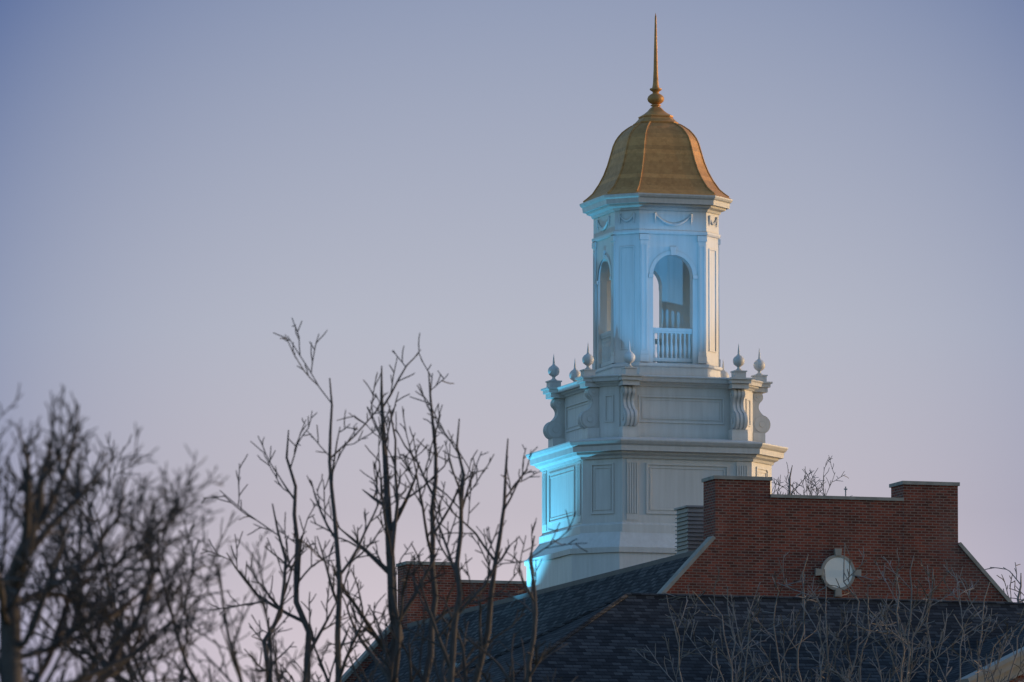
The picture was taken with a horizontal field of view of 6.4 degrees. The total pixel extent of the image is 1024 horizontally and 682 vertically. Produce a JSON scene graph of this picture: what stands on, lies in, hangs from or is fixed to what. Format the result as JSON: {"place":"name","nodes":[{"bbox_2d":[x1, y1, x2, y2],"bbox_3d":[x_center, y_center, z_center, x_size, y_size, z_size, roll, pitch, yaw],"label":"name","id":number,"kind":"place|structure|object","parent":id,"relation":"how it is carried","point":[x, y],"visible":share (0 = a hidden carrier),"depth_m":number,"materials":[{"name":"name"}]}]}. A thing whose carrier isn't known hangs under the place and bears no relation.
{"place":"outdoors","nodes":[
{"label":"outdoors","id":0,"kind":"place"},
{"bbox_2d":[0,0,1023,681],"label":"sky","id":1,"kind":"structure","parent":0,"point":[183,182],"materials":[{"name":"blue"}]},
{"bbox_2d":[345,479,1006,681],"bbox_3d":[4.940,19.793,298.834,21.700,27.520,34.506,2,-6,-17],"label":"brick walls","id":2,"kind":"structure","parent":0,"point":[754,529],"depth_m":283.82,"materials":[{"name":"red brick"}]},
{"bbox_2d":[354,556,689,681],"bbox_3d":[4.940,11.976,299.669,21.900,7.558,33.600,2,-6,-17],"label":"roof","id":3,"kind":"structure","parent":2,"relation":"on","point":[555,608],"depth_m":297.67,"materials":[{"name":"grey stone"}]},
{"bbox_2d":[407,550,695,627],"bbox_3d":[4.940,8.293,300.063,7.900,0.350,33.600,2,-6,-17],"label":"roof ridge","id":4,"kind":"structure","parent":2,"relation":"on","point":[595,577],"depth_m":295.69,"materials":[{"name":"grey metal"}]},
{"bbox_2d":[524,193,787,591],"bbox_3d":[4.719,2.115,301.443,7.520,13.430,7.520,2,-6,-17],"label":"bell tower","id":5,"kind":"structure","parent":2,"relation":"on","point":[623,492],"depth_m":299.43,"materials":[{"name":"white paint"}]},
{"bbox_2d":[583,107,729,202],"bbox_3d":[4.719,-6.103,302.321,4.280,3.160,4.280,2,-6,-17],"label":"dome roof","id":6,"kind":"structure","parent":5,"relation":"on","point":[669,166],"depth_m":301.05,"materials":[{"name":"gold metal"}]},
{"bbox_2d":[583,13,728,201],"bbox_3d":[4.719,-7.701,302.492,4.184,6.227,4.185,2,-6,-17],"label":"spire and ribs","id":7,"kind":"object","parent":6,"relation":"on","point":[655,98],"visible":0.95,"depth_m":302.27,"materials":[{"name":"gold metal"}]},
{"bbox_2d":[543,213,769,439],"bbox_3d":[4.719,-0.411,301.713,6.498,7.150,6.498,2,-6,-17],"label":"cupola ornaments","id":8,"kind":"object","parent":5,"relation":"attached to","point":[588,417],"visible":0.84,"depth_m":299.99},
{"bbox_2d":[342,475,1011,681],"bbox_3d":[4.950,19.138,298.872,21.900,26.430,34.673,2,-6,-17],"label":"stone trim","id":9,"kind":"structure","parent":2,"relation":"attached to","point":[686,565],"depth_m":283.68,"materials":[{"name":"grey stone"}]},
{"bbox_2d":[454,593,1023,681],"bbox_3d":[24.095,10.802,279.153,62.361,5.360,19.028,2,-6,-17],"label":"roof","id":10,"kind":"structure","parent":2,"relation":"on","point":[601,640],"depth_m":271.52,"materials":[{"name":"grey stone"}]},
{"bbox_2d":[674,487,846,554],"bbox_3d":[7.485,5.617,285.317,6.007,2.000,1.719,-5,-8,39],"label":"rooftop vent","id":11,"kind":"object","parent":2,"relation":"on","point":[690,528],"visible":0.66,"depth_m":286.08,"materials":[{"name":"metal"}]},
{"bbox_2d":[824,557,852,587],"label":"round window","id":12,"kind":"structure","parent":2,"relation":"in","point":[833,568],"depth_m":283.52,"materials":[{"name":"white glass"}]},
{"bbox_2d":[923,623,1023,681],"bbox_3d":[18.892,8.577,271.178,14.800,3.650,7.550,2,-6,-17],"label":"pediment slate roof","id":13,"kind":"structure","parent":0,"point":[967,667],"depth_m":269.72,"materials":[{"name":"grey stone"}]},
{"bbox_2d":[1009,674,1023,681],"bbox_3d":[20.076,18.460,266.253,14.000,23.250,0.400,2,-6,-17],"label":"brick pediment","id":14,"kind":"object","parent":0,"point":[1020,677],"depth_m":265.28,"materials":[{"name":"red brick"}]},
{"bbox_2d":[957,647,1023,681],"bbox_3d":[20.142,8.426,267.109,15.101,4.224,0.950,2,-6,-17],"label":"white pediment cornice","id":15,"kind":"structure","parent":14,"relation":"attached to","point":[1005,663],"depth_m":264.85,"materials":[{"name":"white paint"}]},
{"label":"ground","id":16,"kind":"structure","parent":0,"visible":0},
{"bbox_2d":[0,383,246,681],"bbox_3d":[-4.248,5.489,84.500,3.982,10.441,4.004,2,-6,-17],"label":"tree","id":17,"kind":"object","parent":16,"relation":"on","point":[35,514],"visible":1,"depth_m":85.06,"materials":[{"name":"brown plant"}]},
{"bbox_2d":[6,432,348,681],"bbox_3d":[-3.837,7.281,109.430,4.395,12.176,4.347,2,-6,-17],"label":"tree","id":18,"kind":"object","parent":16,"relation":"on","point":[183,677],"visible":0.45,"depth_m":109.08,"materials":[{"name":"brown plant"}]},
{"bbox_2d":[200,318,587,681],"bbox_3d":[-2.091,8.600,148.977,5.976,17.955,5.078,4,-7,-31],"label":"tree","id":19,"kind":"object","parent":16,"relation":"on","point":[389,667],"visible":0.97,"depth_m":149.62,"materials":[{"name":"brown plant"}]},
{"bbox_2d":[772,456,852,495],"bbox_3d":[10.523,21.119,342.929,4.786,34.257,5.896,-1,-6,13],"label":"pale tree","id":20,"kind":"object","parent":16,"relation":"on","point":[789,491],"visible":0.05,"depth_m":343.97,"materials":[{"name":"brown plant"}]},
{"bbox_2d":[628,542,1023,681],"bbox_3d":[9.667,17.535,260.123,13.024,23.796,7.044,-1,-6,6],"label":"pale tree","id":21,"kind":"object","parent":16,"relation":"on","point":[909,671],"visible":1,"depth_m":261.24,"materials":[{"name":"brown plant"}]},
{"bbox_2d":[985,562,1023,601],"bbox_3d":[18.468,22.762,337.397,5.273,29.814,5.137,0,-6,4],"label":"tree","id":22,"kind":"object","parent":16,"relation":"on","point":[1018,596],"visible":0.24,"depth_m":340.15,"materials":[{"name":"brown plant"}]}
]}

